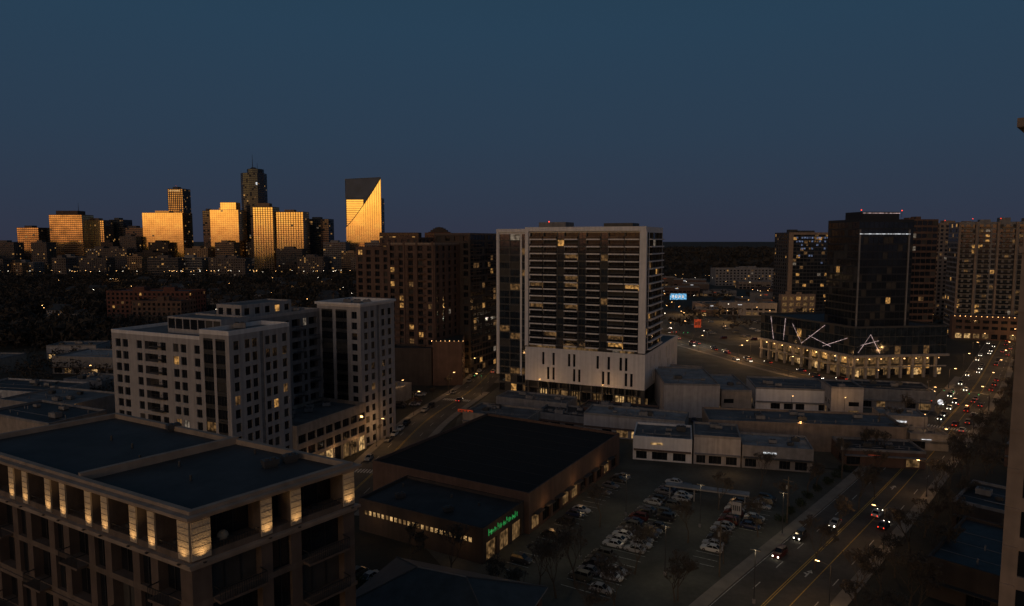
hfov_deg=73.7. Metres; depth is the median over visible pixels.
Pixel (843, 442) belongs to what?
utility pole
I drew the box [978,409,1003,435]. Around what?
bare tree
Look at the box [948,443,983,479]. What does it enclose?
bare tree
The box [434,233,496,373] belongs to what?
brick apartment tower
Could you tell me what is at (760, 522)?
parked car
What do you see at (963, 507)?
bare tree
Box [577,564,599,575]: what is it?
parked car
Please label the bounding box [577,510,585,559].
parking lot lamp
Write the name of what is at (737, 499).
parked car
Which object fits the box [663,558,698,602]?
bare tree
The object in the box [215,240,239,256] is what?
city building
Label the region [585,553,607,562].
parked car
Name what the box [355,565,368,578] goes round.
parked car
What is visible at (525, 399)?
shop building
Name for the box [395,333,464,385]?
brick parking garage
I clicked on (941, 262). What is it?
apartment tower
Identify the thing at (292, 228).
office tower
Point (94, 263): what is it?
city building
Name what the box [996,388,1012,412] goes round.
bare tree
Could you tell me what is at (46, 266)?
city building
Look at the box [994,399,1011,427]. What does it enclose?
bare tree
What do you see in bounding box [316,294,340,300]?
house
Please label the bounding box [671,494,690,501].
parked car
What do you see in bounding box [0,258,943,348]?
woodland
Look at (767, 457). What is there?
bare tree
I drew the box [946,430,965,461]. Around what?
bare tree
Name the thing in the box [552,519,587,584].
bare tree
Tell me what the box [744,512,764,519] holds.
parked car
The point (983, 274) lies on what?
concrete apartment tower
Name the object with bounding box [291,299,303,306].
house
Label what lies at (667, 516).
parked car
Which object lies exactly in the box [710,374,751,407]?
warehouse
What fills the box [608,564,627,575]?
parked car
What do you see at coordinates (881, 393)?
shop building
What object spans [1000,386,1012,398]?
bare tree
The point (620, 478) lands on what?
parked car
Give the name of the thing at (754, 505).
bare tree
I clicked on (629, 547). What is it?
parked car
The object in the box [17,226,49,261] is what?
office tower
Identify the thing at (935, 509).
bare tree
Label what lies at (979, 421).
bare tree
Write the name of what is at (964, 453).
bare tree
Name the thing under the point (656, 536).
parked car
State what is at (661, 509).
parked car
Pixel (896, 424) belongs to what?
bare tree
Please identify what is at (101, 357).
building
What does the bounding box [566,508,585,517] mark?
parked car
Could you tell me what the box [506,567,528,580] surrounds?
bare tree
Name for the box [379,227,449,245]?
office building
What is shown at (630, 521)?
parked car
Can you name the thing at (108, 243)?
city building
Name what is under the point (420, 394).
parked car
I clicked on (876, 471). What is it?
bare tree
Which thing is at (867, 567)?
bare tree
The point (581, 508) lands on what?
parked car
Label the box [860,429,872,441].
bare tree
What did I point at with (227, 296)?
house
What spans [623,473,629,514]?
parking lot lamp
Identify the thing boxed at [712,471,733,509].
bare tree
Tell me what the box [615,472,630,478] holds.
parked car
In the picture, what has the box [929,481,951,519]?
bare tree
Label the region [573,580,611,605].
bare tree
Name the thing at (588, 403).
shop building
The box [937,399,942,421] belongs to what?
globe lamp
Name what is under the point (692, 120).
sky
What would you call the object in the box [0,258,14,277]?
city building
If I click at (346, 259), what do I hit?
city building
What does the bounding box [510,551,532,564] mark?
parked car
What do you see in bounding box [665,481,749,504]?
walkway canopy
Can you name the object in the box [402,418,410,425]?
parked car
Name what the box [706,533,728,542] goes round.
parked car
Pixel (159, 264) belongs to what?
city building
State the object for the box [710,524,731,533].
parked car
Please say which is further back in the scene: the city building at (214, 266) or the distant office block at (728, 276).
the city building at (214, 266)
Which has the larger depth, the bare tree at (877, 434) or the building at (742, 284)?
the building at (742, 284)
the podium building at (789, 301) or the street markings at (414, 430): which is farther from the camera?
the podium building at (789, 301)
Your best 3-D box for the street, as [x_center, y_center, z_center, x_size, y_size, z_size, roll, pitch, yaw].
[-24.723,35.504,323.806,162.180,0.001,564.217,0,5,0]
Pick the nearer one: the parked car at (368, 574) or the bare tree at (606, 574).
the bare tree at (606, 574)
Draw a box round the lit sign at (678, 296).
[670,293,686,299]
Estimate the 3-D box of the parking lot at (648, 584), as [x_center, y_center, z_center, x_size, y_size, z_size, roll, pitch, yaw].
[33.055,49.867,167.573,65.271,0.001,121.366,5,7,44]
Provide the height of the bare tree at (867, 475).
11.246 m
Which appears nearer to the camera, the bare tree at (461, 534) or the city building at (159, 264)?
the bare tree at (461, 534)
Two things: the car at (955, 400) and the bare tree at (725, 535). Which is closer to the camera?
the bare tree at (725, 535)
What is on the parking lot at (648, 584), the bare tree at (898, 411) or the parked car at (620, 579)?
the parked car at (620, 579)
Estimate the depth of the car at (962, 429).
231.88 m
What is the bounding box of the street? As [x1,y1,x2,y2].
[354,365,498,512]
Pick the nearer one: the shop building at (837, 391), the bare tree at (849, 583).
the bare tree at (849, 583)
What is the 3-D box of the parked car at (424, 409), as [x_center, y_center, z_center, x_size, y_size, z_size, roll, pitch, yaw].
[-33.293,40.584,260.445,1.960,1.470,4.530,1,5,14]
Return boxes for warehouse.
[654,366,719,417]
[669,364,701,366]
[702,407,906,451]
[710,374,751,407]
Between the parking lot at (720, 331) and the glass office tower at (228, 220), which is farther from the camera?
the glass office tower at (228, 220)
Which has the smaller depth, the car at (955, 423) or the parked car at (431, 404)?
the car at (955, 423)
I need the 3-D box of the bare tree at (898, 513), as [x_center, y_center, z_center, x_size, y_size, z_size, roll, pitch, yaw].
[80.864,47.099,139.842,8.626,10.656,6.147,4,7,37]
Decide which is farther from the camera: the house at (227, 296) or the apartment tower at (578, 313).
the house at (227, 296)
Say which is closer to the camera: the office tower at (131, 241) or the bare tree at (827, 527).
the bare tree at (827, 527)
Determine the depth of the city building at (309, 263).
1248.82 m
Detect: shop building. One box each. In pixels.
[462,402,542,422]
[496,390,576,407]
[535,404,585,426]
[580,399,658,409]
[584,404,688,439]
[746,376,824,410]
[821,379,863,412]
[851,379,935,411]
[872,406,927,426]
[926,516,1003,605]
[952,479,1005,526]
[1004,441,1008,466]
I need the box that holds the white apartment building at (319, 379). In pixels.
[111,297,395,459]
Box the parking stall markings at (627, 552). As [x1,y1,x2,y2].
[503,482,770,597]
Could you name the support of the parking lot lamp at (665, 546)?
on the parking lot at (648, 584)
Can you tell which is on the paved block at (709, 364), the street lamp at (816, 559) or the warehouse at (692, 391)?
the warehouse at (692, 391)
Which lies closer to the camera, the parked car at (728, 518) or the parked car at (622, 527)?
the parked car at (622, 527)
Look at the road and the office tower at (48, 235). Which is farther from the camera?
the office tower at (48, 235)
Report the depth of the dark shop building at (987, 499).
154.70 m
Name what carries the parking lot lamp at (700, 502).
on the parking lot at (648, 584)
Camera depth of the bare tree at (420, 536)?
132.76 m
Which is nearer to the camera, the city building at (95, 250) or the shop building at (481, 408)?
the shop building at (481, 408)
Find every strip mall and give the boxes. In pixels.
[633,422,691,463]
[693,421,740,466]
[740,432,813,472]
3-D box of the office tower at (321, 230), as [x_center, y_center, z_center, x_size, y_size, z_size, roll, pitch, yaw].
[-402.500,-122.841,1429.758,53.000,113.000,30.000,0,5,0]
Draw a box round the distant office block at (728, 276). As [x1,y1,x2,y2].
[710,266,773,285]
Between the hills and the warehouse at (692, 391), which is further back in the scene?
the hills
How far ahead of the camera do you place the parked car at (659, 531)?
151.60 m
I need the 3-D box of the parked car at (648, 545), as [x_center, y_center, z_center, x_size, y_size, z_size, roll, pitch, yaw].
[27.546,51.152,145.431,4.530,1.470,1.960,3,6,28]
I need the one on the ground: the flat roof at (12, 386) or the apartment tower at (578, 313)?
the flat roof at (12, 386)
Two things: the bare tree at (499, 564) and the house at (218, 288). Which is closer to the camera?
the bare tree at (499, 564)
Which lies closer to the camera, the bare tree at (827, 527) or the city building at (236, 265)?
the bare tree at (827, 527)
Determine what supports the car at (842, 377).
on the avenue
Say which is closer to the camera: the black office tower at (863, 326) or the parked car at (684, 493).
the parked car at (684, 493)
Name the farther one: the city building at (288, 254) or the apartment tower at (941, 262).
the city building at (288, 254)
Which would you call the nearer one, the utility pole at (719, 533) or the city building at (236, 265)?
the utility pole at (719, 533)
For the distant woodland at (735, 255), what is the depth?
2139.41 m
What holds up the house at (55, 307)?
on the ground
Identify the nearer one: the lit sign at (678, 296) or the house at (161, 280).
the lit sign at (678, 296)
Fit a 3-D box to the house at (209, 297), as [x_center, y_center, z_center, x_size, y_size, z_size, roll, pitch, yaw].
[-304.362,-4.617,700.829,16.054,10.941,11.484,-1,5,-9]
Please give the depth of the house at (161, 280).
941.72 m
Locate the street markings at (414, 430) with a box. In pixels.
[354,365,495,490]
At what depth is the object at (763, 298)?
653.87 m
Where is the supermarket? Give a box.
[359,413,619,563]
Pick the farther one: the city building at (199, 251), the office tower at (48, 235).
the office tower at (48, 235)
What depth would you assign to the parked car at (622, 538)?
147.42 m
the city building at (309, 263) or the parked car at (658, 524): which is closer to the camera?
the parked car at (658, 524)
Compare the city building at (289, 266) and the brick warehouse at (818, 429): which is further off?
the city building at (289, 266)
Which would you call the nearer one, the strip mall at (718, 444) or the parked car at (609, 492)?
the parked car at (609, 492)
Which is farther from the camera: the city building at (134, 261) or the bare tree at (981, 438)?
the city building at (134, 261)
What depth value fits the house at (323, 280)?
992.25 m
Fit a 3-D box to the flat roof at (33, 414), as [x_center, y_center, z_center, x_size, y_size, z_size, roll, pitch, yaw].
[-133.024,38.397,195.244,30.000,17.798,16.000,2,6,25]
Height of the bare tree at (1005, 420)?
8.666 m
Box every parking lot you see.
[427,458,849,605]
[661,314,771,344]
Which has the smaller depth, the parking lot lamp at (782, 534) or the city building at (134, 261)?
the parking lot lamp at (782, 534)
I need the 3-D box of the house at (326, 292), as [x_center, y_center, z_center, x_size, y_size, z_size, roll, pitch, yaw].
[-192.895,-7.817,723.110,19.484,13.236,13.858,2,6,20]
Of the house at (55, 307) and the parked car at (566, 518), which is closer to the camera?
the parked car at (566, 518)
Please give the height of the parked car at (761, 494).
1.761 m
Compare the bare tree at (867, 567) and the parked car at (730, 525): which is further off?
the parked car at (730, 525)
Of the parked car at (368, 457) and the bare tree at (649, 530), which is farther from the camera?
the parked car at (368, 457)
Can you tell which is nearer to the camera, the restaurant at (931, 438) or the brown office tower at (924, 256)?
the restaurant at (931, 438)
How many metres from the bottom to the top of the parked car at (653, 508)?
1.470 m
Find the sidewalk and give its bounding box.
[353,345,1014,605]
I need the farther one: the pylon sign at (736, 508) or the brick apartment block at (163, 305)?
the brick apartment block at (163, 305)
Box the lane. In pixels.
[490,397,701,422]
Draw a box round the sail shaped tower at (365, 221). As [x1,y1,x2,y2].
[345,177,384,251]
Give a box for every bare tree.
[349,441,356,458]
[405,521,428,559]
[435,522,470,567]
[483,552,508,575]
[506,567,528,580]
[526,539,556,584]
[531,531,569,598]
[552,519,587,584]
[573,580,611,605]
[592,549,633,605]
[624,522,657,574]
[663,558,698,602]
[667,548,699,601]
[669,499,694,542]
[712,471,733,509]
[713,527,731,563]
[741,495,769,536]
[754,452,775,485]
[799,513,838,569]
[807,461,823,491]
[832,494,855,534]
[839,579,875,605]
[842,550,886,601]
[851,544,888,599]
[852,463,883,509]
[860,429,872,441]
[862,427,891,446]
[865,464,883,497]
[880,531,906,577]
[884,406,904,413]
[884,506,931,550]
[886,422,909,430]
[900,394,915,407]
[911,497,948,537]
[925,458,949,488]
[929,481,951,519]
[930,459,963,497]
[941,491,977,527]
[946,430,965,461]
[947,438,981,474]
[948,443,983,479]
[950,448,972,481]
[961,433,989,464]
[968,413,996,443]
[972,415,1000,433]
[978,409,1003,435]
[992,396,1007,412]
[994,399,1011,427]
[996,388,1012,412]
[998,417,1009,441]
[999,377,1012,387]
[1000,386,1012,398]
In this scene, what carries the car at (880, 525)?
on the road
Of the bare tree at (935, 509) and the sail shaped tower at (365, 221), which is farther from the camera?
the sail shaped tower at (365, 221)
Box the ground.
[0,242,1015,605]
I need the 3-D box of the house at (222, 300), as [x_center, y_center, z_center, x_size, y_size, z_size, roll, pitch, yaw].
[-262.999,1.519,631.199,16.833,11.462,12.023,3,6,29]
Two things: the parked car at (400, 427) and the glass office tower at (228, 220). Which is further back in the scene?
the glass office tower at (228, 220)
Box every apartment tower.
[356,237,459,346]
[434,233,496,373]
[496,221,676,403]
[773,230,827,311]
[933,220,970,318]
[943,217,1023,341]
[998,117,1023,605]
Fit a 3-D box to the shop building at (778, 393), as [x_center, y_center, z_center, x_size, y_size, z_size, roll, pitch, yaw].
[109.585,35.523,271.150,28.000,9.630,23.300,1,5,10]
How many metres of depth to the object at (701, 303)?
627.71 m
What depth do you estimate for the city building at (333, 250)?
1334.49 m
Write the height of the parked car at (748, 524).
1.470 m
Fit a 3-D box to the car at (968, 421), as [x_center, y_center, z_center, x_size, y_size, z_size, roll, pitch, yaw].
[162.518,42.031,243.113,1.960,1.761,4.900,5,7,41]
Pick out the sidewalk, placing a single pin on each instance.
(711, 594)
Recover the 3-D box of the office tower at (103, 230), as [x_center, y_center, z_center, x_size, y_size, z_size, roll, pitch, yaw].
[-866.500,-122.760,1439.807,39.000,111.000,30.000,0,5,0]
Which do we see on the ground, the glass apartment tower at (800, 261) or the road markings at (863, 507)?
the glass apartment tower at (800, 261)
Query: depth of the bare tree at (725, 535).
137.71 m
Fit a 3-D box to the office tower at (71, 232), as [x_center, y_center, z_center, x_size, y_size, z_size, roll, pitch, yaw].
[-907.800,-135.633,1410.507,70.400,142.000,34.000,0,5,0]
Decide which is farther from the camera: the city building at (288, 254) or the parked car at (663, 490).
the city building at (288, 254)
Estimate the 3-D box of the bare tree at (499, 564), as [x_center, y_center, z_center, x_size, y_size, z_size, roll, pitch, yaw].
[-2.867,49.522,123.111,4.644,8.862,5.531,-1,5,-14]
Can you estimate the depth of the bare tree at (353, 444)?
203.27 m
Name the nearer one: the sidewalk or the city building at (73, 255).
the sidewalk
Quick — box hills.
[194,242,774,246]
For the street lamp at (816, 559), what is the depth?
118.48 m
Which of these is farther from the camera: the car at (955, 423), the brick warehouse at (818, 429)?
the car at (955, 423)
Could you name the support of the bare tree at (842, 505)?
on the road
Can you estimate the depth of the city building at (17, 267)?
1197.81 m
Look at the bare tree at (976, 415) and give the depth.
218.99 m
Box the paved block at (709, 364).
[455,334,942,467]
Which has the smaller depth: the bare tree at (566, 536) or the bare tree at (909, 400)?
the bare tree at (566, 536)
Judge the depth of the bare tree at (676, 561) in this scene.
123.33 m
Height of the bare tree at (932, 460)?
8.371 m
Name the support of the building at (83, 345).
on the ground
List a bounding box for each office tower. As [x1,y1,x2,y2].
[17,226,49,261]
[46,229,49,241]
[49,207,93,256]
[92,218,113,245]
[113,218,131,241]
[119,234,143,251]
[120,226,142,235]
[142,211,193,256]
[202,209,210,247]
[210,202,246,257]
[253,203,278,273]
[276,210,309,253]
[309,217,333,255]
[758,212,948,378]
[904,217,938,322]
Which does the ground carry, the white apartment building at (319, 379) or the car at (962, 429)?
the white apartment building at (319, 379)
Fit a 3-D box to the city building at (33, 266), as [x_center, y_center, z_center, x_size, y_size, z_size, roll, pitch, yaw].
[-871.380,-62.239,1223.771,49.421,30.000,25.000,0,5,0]
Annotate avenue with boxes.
[661,332,938,395]
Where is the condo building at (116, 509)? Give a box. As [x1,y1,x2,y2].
[0,413,361,605]
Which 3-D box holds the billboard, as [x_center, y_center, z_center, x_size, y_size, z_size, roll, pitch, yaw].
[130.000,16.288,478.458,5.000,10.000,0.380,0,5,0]
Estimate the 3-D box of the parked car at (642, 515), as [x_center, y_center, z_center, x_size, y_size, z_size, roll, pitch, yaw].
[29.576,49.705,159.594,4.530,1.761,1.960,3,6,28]
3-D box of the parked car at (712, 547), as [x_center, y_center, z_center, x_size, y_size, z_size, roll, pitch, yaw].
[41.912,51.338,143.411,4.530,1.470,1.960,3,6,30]
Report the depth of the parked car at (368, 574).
130.99 m
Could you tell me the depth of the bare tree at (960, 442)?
190.07 m
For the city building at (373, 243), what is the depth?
1311.99 m
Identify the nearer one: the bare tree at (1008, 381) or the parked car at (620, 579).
the parked car at (620, 579)
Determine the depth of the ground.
203.26 m
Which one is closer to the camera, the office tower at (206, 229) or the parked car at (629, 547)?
the parked car at (629, 547)
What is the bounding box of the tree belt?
[0,335,115,412]
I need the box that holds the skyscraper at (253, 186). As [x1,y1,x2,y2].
[241,159,267,241]
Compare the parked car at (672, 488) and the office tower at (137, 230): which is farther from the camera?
the office tower at (137, 230)
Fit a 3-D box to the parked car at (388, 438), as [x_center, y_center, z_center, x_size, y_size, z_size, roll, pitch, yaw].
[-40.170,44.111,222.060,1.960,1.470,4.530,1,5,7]
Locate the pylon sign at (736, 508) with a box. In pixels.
[731,501,741,527]
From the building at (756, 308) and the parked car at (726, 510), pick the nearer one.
the parked car at (726, 510)
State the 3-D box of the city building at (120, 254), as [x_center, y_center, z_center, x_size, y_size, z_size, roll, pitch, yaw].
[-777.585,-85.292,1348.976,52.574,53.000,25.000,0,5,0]
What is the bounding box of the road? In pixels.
[708,340,1015,605]
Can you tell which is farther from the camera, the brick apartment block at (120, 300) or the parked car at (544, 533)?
the brick apartment block at (120, 300)
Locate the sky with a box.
[0,0,1023,241]
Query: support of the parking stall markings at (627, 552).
on the parking lot at (648, 584)
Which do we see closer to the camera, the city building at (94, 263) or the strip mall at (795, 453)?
the strip mall at (795, 453)
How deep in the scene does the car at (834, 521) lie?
155.63 m
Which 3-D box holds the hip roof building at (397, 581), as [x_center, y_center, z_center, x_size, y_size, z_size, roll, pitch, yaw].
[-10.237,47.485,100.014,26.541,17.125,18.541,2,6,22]
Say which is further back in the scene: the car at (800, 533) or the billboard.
the billboard
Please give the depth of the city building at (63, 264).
1179.68 m
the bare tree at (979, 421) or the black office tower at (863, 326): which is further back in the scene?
the black office tower at (863, 326)
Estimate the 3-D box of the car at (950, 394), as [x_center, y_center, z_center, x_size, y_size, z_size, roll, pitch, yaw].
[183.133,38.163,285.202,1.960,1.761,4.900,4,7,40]
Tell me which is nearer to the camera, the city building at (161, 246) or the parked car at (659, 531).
the parked car at (659, 531)
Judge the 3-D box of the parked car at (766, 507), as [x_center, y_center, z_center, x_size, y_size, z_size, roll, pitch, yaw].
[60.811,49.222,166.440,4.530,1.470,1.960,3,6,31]
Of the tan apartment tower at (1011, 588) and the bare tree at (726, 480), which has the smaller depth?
the tan apartment tower at (1011, 588)
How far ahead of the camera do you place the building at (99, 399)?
243.95 m
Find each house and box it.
[47,303,76,315]
[69,308,93,318]
[88,284,108,289]
[137,276,153,284]
[157,279,173,283]
[168,283,185,288]
[206,294,222,303]
[207,287,221,293]
[217,299,233,303]
[223,294,241,299]
[254,289,270,295]
[281,281,297,289]
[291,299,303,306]
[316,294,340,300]
[318,289,340,294]
[321,277,332,283]
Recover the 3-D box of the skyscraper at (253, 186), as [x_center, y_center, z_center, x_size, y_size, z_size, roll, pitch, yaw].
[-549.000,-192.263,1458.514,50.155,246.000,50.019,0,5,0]
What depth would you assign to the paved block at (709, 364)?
334.45 m
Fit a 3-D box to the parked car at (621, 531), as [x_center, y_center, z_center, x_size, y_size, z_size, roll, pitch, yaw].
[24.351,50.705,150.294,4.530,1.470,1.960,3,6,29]
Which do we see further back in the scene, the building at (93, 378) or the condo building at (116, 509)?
the building at (93, 378)
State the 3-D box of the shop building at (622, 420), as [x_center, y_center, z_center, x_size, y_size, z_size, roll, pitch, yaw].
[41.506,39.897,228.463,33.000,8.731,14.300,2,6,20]
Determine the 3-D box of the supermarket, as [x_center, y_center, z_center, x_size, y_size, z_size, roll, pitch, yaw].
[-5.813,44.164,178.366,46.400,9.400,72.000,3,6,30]
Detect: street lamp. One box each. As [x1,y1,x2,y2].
[815,558,830,605]
[872,503,885,549]
[917,459,928,496]
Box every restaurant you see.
[831,436,926,468]
[904,424,948,451]
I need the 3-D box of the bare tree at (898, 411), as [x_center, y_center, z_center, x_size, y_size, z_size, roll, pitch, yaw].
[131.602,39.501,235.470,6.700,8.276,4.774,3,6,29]
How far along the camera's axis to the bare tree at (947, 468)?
170.45 m
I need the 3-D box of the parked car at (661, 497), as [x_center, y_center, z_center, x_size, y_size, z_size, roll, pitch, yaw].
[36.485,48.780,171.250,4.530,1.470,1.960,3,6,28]
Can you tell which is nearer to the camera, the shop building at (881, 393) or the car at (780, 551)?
the car at (780, 551)
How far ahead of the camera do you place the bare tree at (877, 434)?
199.50 m
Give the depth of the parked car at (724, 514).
159.40 m
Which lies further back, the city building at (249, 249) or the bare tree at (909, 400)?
the city building at (249, 249)
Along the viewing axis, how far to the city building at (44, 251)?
1337.36 m
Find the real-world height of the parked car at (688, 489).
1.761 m
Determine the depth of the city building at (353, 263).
1275.30 m
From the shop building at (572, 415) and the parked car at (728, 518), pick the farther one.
the shop building at (572, 415)
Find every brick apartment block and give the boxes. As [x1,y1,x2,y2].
[106,286,205,319]
[132,296,195,321]
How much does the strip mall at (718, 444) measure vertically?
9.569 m
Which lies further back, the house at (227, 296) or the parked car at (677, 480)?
the house at (227, 296)
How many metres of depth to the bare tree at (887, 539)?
131.82 m
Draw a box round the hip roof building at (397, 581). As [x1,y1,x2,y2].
[356,556,547,605]
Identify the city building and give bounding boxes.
[0,240,24,259]
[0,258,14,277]
[11,260,28,275]
[19,260,44,276]
[31,240,56,263]
[44,264,51,273]
[52,255,76,276]
[65,254,84,274]
[78,255,115,275]
[85,246,106,256]
[101,240,119,247]
[101,246,134,273]
[127,254,149,274]
[135,250,166,257]
[147,255,184,277]
[148,240,173,256]
[176,255,208,276]
[185,246,214,256]
[208,255,227,276]
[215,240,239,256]
[219,255,251,278]
[246,240,253,259]
[276,246,306,271]
[278,262,297,273]
[297,254,328,275]
[323,240,349,273]
[341,250,355,273]
[351,257,355,274]
[365,240,379,246]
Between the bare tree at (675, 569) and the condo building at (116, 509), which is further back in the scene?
the bare tree at (675, 569)
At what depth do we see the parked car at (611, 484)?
179.80 m
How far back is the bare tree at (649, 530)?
131.90 m
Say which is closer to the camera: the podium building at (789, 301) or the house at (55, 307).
the house at (55, 307)
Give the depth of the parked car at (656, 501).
168.26 m
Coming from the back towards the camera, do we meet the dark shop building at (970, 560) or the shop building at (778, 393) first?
the shop building at (778, 393)
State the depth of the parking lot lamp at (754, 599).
122.30 m
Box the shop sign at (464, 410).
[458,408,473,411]
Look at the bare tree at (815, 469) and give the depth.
173.36 m
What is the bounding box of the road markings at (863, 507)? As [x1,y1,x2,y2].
[710,341,1012,605]
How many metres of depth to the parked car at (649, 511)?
161.05 m
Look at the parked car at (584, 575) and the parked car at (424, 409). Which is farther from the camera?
the parked car at (424, 409)
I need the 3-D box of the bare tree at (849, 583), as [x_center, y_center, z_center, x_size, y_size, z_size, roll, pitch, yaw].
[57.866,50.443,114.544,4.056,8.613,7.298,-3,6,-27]
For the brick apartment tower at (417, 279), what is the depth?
318.52 m
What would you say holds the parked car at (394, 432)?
on the street
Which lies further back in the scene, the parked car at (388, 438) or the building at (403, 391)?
the building at (403, 391)
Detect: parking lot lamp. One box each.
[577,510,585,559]
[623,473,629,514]
[661,524,670,574]
[697,483,704,526]
[750,548,760,603]
[779,491,787,535]
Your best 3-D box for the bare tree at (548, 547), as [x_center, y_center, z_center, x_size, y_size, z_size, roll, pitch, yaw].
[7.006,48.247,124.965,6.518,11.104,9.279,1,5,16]
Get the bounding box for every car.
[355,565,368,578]
[363,569,378,581]
[364,453,373,460]
[384,435,392,441]
[390,430,398,435]
[396,425,404,430]
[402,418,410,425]
[415,392,425,395]
[421,407,428,411]
[427,402,434,407]
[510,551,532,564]
[540,528,560,538]
[555,515,575,526]
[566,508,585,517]
[568,568,592,581]
[571,504,590,513]
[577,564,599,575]
[582,557,604,568]
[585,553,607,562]
[589,581,612,595]
[591,546,613,558]
[595,487,611,495]
[599,571,623,582]
[602,481,618,488]
[602,538,623,548]
[606,533,627,543]
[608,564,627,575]
[610,475,625,482]
[612,529,632,538]
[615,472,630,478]
[616,525,634,533]
[620,519,640,528]
[623,516,643,524]
[623,543,645,553]
[628,511,648,520]
[630,539,652,549]
[633,507,653,516]
[633,535,653,543]
[637,505,656,512]
[638,527,658,538]
[643,497,662,505]
[644,524,662,533]
[647,521,667,529]
[648,494,666,501]
[654,487,672,495]
[655,511,674,521]
[657,506,676,516]
[659,485,676,491]
[665,478,682,482]
[665,499,682,509]
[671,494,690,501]
[674,490,692,497]
[680,482,697,491]
[700,543,722,553]
[702,538,724,547]
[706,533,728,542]
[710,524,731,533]
[714,520,734,529]
[717,515,738,524]
[720,512,740,519]
[723,507,743,516]
[729,497,748,503]
[740,520,760,530]
[742,515,763,525]
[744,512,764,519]
[754,496,773,505]
[754,501,771,509]
[757,492,776,501]
[772,544,787,558]
[793,527,807,540]
[829,517,841,527]
[836,376,846,379]
[871,508,882,517]
[877,520,889,529]
[947,391,953,396]
[951,420,958,426]
[952,398,958,403]
[958,427,965,432]
[964,418,971,424]
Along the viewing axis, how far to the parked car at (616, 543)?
145.06 m
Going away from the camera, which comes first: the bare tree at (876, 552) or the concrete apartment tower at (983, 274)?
the bare tree at (876, 552)
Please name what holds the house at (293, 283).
on the ground
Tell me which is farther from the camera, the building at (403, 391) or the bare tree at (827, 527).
the building at (403, 391)
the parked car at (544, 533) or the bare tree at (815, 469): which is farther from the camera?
the bare tree at (815, 469)
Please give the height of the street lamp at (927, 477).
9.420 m
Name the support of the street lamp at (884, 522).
on the ground
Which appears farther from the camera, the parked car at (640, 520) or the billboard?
the billboard
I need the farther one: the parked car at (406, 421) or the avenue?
the avenue
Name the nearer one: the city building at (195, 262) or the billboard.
the billboard
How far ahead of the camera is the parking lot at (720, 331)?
499.37 m
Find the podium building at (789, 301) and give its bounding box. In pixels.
[778,291,815,312]
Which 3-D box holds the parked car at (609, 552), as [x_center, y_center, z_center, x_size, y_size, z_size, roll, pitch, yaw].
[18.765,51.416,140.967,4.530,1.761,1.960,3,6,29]
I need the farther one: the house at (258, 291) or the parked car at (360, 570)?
the house at (258, 291)
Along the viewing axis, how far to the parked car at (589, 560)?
135.86 m
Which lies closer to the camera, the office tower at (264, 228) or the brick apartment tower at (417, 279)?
the brick apartment tower at (417, 279)
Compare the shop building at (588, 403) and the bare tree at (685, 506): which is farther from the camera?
the shop building at (588, 403)
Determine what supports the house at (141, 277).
on the ground
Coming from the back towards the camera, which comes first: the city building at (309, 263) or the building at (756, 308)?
the city building at (309, 263)
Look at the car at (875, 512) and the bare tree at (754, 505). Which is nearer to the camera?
the bare tree at (754, 505)
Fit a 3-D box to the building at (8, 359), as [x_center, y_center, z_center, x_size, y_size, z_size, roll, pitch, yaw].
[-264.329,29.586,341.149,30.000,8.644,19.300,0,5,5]
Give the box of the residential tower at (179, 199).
[167,187,190,212]
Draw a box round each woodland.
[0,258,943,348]
[201,245,774,268]
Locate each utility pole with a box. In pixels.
[715,522,726,576]
[783,477,793,522]
[840,439,847,478]
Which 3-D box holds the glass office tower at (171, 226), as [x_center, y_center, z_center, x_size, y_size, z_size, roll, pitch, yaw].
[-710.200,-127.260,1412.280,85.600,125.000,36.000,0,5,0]
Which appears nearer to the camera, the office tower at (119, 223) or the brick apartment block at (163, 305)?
the brick apartment block at (163, 305)
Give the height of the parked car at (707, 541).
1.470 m
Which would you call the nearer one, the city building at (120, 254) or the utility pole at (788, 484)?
the utility pole at (788, 484)

